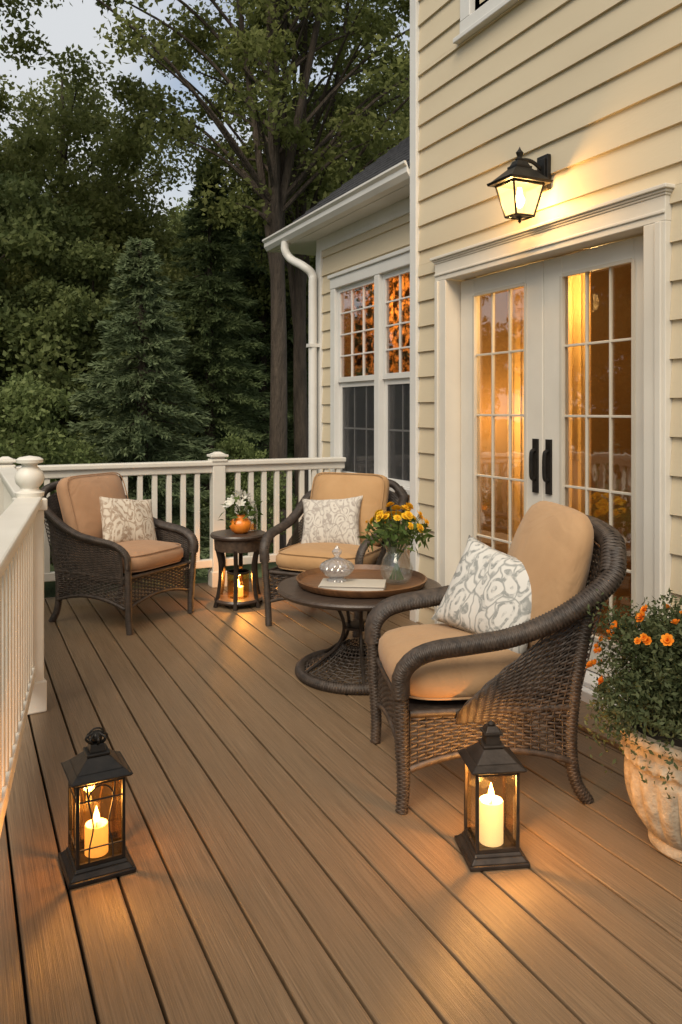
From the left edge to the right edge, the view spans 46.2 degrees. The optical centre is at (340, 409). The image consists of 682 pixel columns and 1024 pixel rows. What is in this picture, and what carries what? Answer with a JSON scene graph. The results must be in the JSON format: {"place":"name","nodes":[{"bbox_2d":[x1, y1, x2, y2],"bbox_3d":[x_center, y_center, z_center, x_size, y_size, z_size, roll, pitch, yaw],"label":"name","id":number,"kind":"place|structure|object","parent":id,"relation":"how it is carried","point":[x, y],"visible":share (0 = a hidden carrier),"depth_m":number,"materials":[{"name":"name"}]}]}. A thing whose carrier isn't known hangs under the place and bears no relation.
{"place":"outdoors","nodes":[
{"label":"outdoors","id":0,"kind":"place"},
{"bbox_2d":[4,662,165,1023],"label":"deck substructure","id":1,"kind":"object","parent":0,"point":[20,955],"depth_m":2.18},
{"bbox_2d":[0,578,681,1023],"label":"deck","id":2,"kind":"structure","parent":1,"relation":"on","point":[292,864],"depth_m":2.37,"materials":[{"name":"brown wood"}]},
{"bbox_2d":[0,456,19,515],"bbox_3d":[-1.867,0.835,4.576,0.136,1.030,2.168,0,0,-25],"label":"railing post","id":3,"kind":"object","parent":2,"relation":"on","point":[9,487],"visible":0.26,"depth_m":5.12,"materials":[{"name":"paint"}]},
{"bbox_2d":[12,456,46,714],"bbox_3d":[-1.400,0.777,3.598,0.128,1.145,0.128,0,0,-33],"label":"railing post","id":4,"kind":"object","parent":2,"relation":"on","point":[29,477],"visible":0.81,"depth_m":3.57,"materials":[{"name":"paint"}]},
{"bbox_2d":[0,497,41,835],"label":"deck railing","id":5,"kind":"object","parent":4,"relation":"attached to","point":[17,667],"visible":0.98,"depth_m":2.73,"materials":[{"name":"paint"}]},
{"bbox_2d":[58,727,135,889],"bbox_3d":[-0.726,1.146,2.375,0.191,0.408,0.191,0,0,-28],"label":"candle lantern","id":6,"kind":"object","parent":2,"relation":"on","point":[96,761],"visible":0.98,"depth_m":2.33,"materials":[{"name":"black metal"}]},
{"bbox_2d":[85,806,107,857],"bbox_3d":[-0.726,1.243,2.375,0.068,0.137,0.068,0,0,-25],"label":"pillar candle","id":7,"kind":"object","parent":6,"relation":"on","point":[100,835],"visible":0.94,"depth_m":2.35,"materials":[{"name":"beige wax"}]},
{"bbox_2d":[40,472,198,634],"bbox_3d":[-1.478,0.893,5.243,0.838,0.937,0.770,0,0,28],"label":"wicker armchair","id":8,"kind":"object","parent":2,"relation":"on","point":[82,550],"visible":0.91,"depth_m":5.06,"materials":[{"name":"wicker"}]},
{"bbox_2d":[99,497,156,542],"bbox_3d":[-1.414,0.745,5.311,0.420,0.361,0.157,11,-36,-44],"label":"throw pillow","id":9,"kind":"object","parent":8,"relation":"on","point":[123,520],"visible":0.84,"depth_m":5.24,"materials":[{"name":"beige fabric"}]},
{"bbox_2d":[44,577,261,600],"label":"deck fascia","id":10,"kind":"structure","parent":2,"relation":"attached to","point":[158,587],"depth_m":6.19,"materials":[{"name":"brown wood"}]},
{"bbox_2d":[15,452,345,587],"bbox_3d":[-1.141,0.835,6.047,2.576,1.030,0.136,0,0,-25],"label":"deck railing","id":11,"kind":"object","parent":2,"relation":"on","point":[217,466],"visible":0.54,"depth_m":6.08,"materials":[{"name":"paint"}]},
{"bbox_2d":[210,529,264,610],"bbox_3d":[-0.712,1.102,5.550,0.388,0.504,0.388,0,0,0],"label":"side table","id":12,"kind":"object","parent":2,"relation":"on","point":[229,541],"visible":0.89,"depth_m":5.46,"materials":[{"name":"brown wood"}]},
{"bbox_2d":[227,569,249,596],"bbox_3d":[-0.712,1.204,5.550,0.160,0.178,0.160,0,0,-25],"label":"candle holder","id":13,"kind":"object","parent":12,"relation":"on","point":[240,571],"visible":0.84,"depth_m":5.53,"materials":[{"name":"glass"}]},
{"bbox_2d":[233,579,242,596],"bbox_3d":[-0.712,1.231,5.550,0.068,0.117,0.068,0,0,-25],"label":"pillar candle","id":14,"kind":"object","parent":13,"relation":"in","point":[240,591],"visible":0.72,"depth_m":5.53,"materials":[{"name":"beige wax"}]},
{"bbox_2d":[219,490,262,533],"bbox_3d":[-0.692,0.699,5.523,0.285,0.299,0.304,0,0,30],"label":"orange vase","id":15,"kind":"object","parent":12,"relation":"on","point":[240,522],"visible":1,"depth_m":5.49,"materials":[{"name":"ceramic"}]},
{"bbox_2d":[259,472,407,637],"bbox_3d":[-0.023,0.893,5.235,0.785,0.937,0.837,0,0,25],"label":"wicker armchair","id":16,"kind":"object","parent":2,"relation":"on","point":[296,557],"visible":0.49,"depth_m":5.17,"materials":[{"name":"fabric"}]},
{"bbox_2d":[301,495,362,544],"bbox_3d":[-0.065,0.740,5.238,0.420,0.361,0.157,-5,-27,14],"label":"throw pillow","id":17,"kind":"object","parent":16,"relation":"on","point":[332,520],"visible":0.93,"depth_m":5.18,"materials":[{"name":"beige fabric"}]},
{"bbox_2d":[277,576,441,695],"bbox_3d":[0.095,1.125,4.100,0.848,0.454,0.848,0,0,-25],"label":"coffee table","id":18,"kind":"object","parent":2,"relation":"on","point":[290,589],"visible":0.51,"depth_m":3.94,"materials":[{"name":"brown wicker"}]},
{"bbox_2d":[296,564,426,597],"bbox_3d":[0.105,0.878,4.120,0.674,0.039,0.674,0,0,-25],"label":"serving tray","id":19,"kind":"object","parent":18,"relation":"on","point":[310,580],"visible":0.75,"depth_m":4.16,"materials":[{"name":"brown wood"}]},
{"bbox_2d":[318,578,385,590],"bbox_3d":[0.059,0.872,3.971,0.323,0.030,0.180,0,0,6],"label":"book","id":20,"kind":"object","parent":19,"relation":"on","point":[363,585],"visible":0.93,"depth_m":3.90,"materials":[{"name":"paper"}]},
{"bbox_2d":[320,547,353,582],"bbox_3d":[-0.020,0.768,4.020,0.176,0.176,0.176,0,0,-25],"label":"lidded dish","id":21,"kind":"object","parent":20,"relation":"on","point":[338,567],"visible":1,"depth_m":4.02,"materials":[{"name":"clear glass"}]},
{"bbox_2d":[358,502,434,584],"bbox_3d":[0.280,0.680,4.112,0.394,0.413,0.391,0,0,-25],"label":"flower vase","id":22,"kind":"object","parent":19,"relation":"on","point":[382,518],"visible":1,"depth_m":4.08,"materials":[{"name":"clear glass"}]},
{"bbox_2d":[454,720,529,871],"bbox_3d":[0.457,1.147,2.436,0.182,0.406,0.182,0,0,-7],"label":"candle lantern","id":23,"kind":"object","parent":2,"relation":"on","point":[488,754],"visible":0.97,"depth_m":2.38,"materials":[{"name":"brown metal"}]},
{"bbox_2d":[479,784,502,846],"bbox_3d":[0.457,1.223,2.436,0.074,0.177,0.074,0,0,-25],"label":"pillar candle","id":24,"kind":"object","parent":23,"relation":"on","point":[490,819],"visible":0.99,"depth_m":2.41,"materials":[{"name":"beige wax"}]},
{"bbox_2d":[364,501,626,814],"bbox_3d":[0.559,0.860,3.009,0.861,1.004,0.786,0,0,-6],"label":"wicker armchair","id":25,"kind":"object","parent":2,"relation":"on","point":[442,673],"visible":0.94,"depth_m":2.72,"materials":[{"name":"brown wicker"}]},
{"bbox_2d":[431,535,531,653],"bbox_3d":[0.573,0.695,2.991,0.430,0.361,0.157,16,-15,46],"label":"throw pillow","id":26,"kind":"object","parent":25,"relation":"on","point":[489,589],"visible":0.84,"depth_m":2.95,"materials":[{"name":"white fabric"}]},
{"bbox_2d":[579,588,681,861],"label":"flower pot","id":27,"kind":"object","parent":2,"relation":"on","point":[647,720],"visible":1,"depth_m":2.42,"materials":[{"name":"ceramic"}]},
{"bbox_2d":[44,470,297,597],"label":"ground","id":28,"kind":"structure","parent":0,"point":[49,589],"depth_m":10.62,"materials":[{"name":"green plant"}]},
{"bbox_2d":[0,0,71,70],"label":"tall tree","id":29,"kind":"object","parent":28,"relation":"on","point":[21,45],"visible":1,"depth_m":13.06,"materials":[{"name":"green plant"}]},
{"bbox_2d":[0,370,94,563],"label":"garden shrub","id":30,"kind":"object","parent":28,"relation":"on","point":[16,409],"visible":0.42,"depth_m":8.76,"materials":[{"name":"green plant"}]},
{"bbox_2d":[0,164,107,455],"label":"leafy tree","id":31,"kind":"object","parent":28,"relation":"on","point":[35,222],"visible":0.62,"depth_m":13.12,"materials":[{"name":"green plant"}]},
{"bbox_2d":[43,436,108,588],"bbox_3d":[-3.470,1.255,9.948,1.582,1.994,1.697,0,0,-44],"label":"garden shrub","id":32,"kind":"object","parent":28,"relation":"on","point":[83,446],"visible":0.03,"depth_m":10.10,"materials":[{"name":"green plant"}]},
{"bbox_2d":[0,236,205,501],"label":"leafy tree","id":33,"kind":"object","parent":28,"relation":"on","point":[77,313],"visible":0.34,"depth_m":13.31,"materials":[{"name":"green plant"}]},
{"bbox_2d":[0,43,245,424],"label":"leafy tree","id":34,"kind":"object","parent":28,"relation":"on","point":[117,221],"visible":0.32,"depth_m":15.89,"materials":[{"name":"green plant"}]},
{"bbox_2d":[68,236,247,586],"bbox_3d":[-2.644,0.021,11.047,2.970,4.868,3.072,0,0,36],"label":"spruce tree","id":35,"kind":"object","parent":28,"relation":"on","point":[156,366],"visible":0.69,"depth_m":10.83,"materials":[{"name":"green plant"}]},
{"bbox_2d":[149,160,294,529],"bbox_3d":[-2.573,-1.155,14.970,3.520,7.112,3.497,0,0,28],"label":"fir tree","id":36,"kind":"object","parent":28,"relation":"on","point":[207,291],"visible":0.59,"depth_m":14.81,"materials":[{"name":"green plant"}]},
{"bbox_2d":[156,193,307,454],"bbox_3d":[-2.771,-2.453,25.223,7.622,9.416,7.123,0,0,15],"label":"leafy tree","id":37,"kind":"object","parent":28,"relation":"on","point":[201,238],"visible":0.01,"depth_m":23.77,"materials":[{"name":"green plant"}]},
{"bbox_2d":[186,432,297,566],"bbox_3d":[-1.411,1.282,11.476,1.650,1.939,1.538,0,0,-12],"label":"garden shrub","id":38,"kind":"object","parent":28,"relation":"on","point":[236,449],"visible":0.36,"depth_m":11.37,"materials":[{"name":"green plant"}]},
{"bbox_2d":[82,0,409,549],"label":"tall tree","id":39,"kind":"object","parent":28,"relation":"on","point":[276,192],"visible":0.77,"depth_m":12.94,"materials":[{"name":"green plant"}]},
{"bbox_2d":[195,161,307,501],"bbox_3d":[-1.769,-1.710,17.868,4.093,8.270,4.066,0,0,-40],"label":"fir tree","id":40,"kind":"object","parent":28,"relation":"on","point":[244,271],"visible":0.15,"depth_m":17.73,"materials":[{"name":"green plant"}]},
{"bbox_2d":[102,0,409,534],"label":"tall tree","id":41,"kind":"object","parent":28,"relation":"on","point":[175,56],"visible":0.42,"depth_m":14.09,"materials":[{"name":"green plant"}]},
{"bbox_2d":[222,51,409,407],"bbox_3d":[0.925,-3.152,19.960,8.234,10.817,8.009,0,0,29],"label":"leafy tree","id":42,"kind":"object","parent":28,"relation":"on","point":[261,291],"visible":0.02,"depth_m":17.85,"materials":[{"name":"green plant"}]},
{"bbox_2d":[120,227,252,453],"bbox_3d":[-6.053,-1.909,23.935,6.298,8.326,6.740,0,0,40],"label":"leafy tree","id":43,"kind":"object","parent":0,"point":[184,278],"depth_m":22.86,"materials":[{"name":"green plant"}]},
{"bbox_2d":[0,0,409,225],"label":"sky","id":44,"kind":"structure","parent":0,"point":[67,25],"materials":[{"name":"white"}]},
{"bbox_2d":[156,202,292,435],"bbox_3d":[-4.647,-2.107,26.128,6.598,8.723,7.061,0,0,-17],"label":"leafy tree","id":45,"kind":"object","parent":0,"point":[178,210],"depth_m":24.80,"materials":[{"name":"green plant"}]},
{"bbox_2d":[231,182,315,451],"bbox_3d":[-1.165,-2.948,27.113,8.424,10.408,7.873,0,0,-42],"label":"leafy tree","id":46,"kind":"object","parent":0,"point":[315,270],"depth_m":24.95,"materials":[{"name":"green plant"}]},
{"bbox_2d":[262,0,681,749],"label":"house","id":47,"kind":"structure","parent":0,"point":[482,368],"depth_m":4.54,"materials":[{"name":"beige wood"}]},
{"bbox_2d":[327,246,409,494],"bbox_3d":[0.289,-0.275,6.064,0.130,1.730,1.680,0,0,-25],"label":"window","id":48,"kind":"structure","parent":47,"relation":"in","point":[370,414],"depth_m":6.14,"materials":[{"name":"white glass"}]},
{"bbox_2d":[453,0,518,44],"bbox_3d":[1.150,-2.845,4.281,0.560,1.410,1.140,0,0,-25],"label":"upper window","id":49,"kind":"structure","parent":47,"relation":"in","point":[472,20],"depth_m":4.49,"materials":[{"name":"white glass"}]},
{"bbox_2d":[461,261,543,556],"bbox_3d":[0.878,0.237,4.465,0.092,2.017,0.751,0,0,-25],"label":"french door","id":50,"kind":"structure","parent":47,"relation":"in","point":[530,276],"depth_m":4.51,"materials":[{"name":"white paint"}]},
{"bbox_2d":[487,147,552,222],"bbox_3d":[0.892,-1.103,3.932,0.288,0.377,0.197,0,0,-25],"label":"wall lantern","id":51,"kind":"object","parent":47,"relation":"attached to","point":[520,185],"depth_m":3.89,"materials":[{"name":"black metal"}]},
{"bbox_2d":[542,235,642,677],"bbox_3d":[1.203,0.237,3.783,0.092,2.017,0.751,0,0,-25],"label":"french door","id":52,"kind":"structure","parent":47,"relation":"in","point":[557,270],"depth_m":3.85,"materials":[{"name":"white paint"}]}
]}

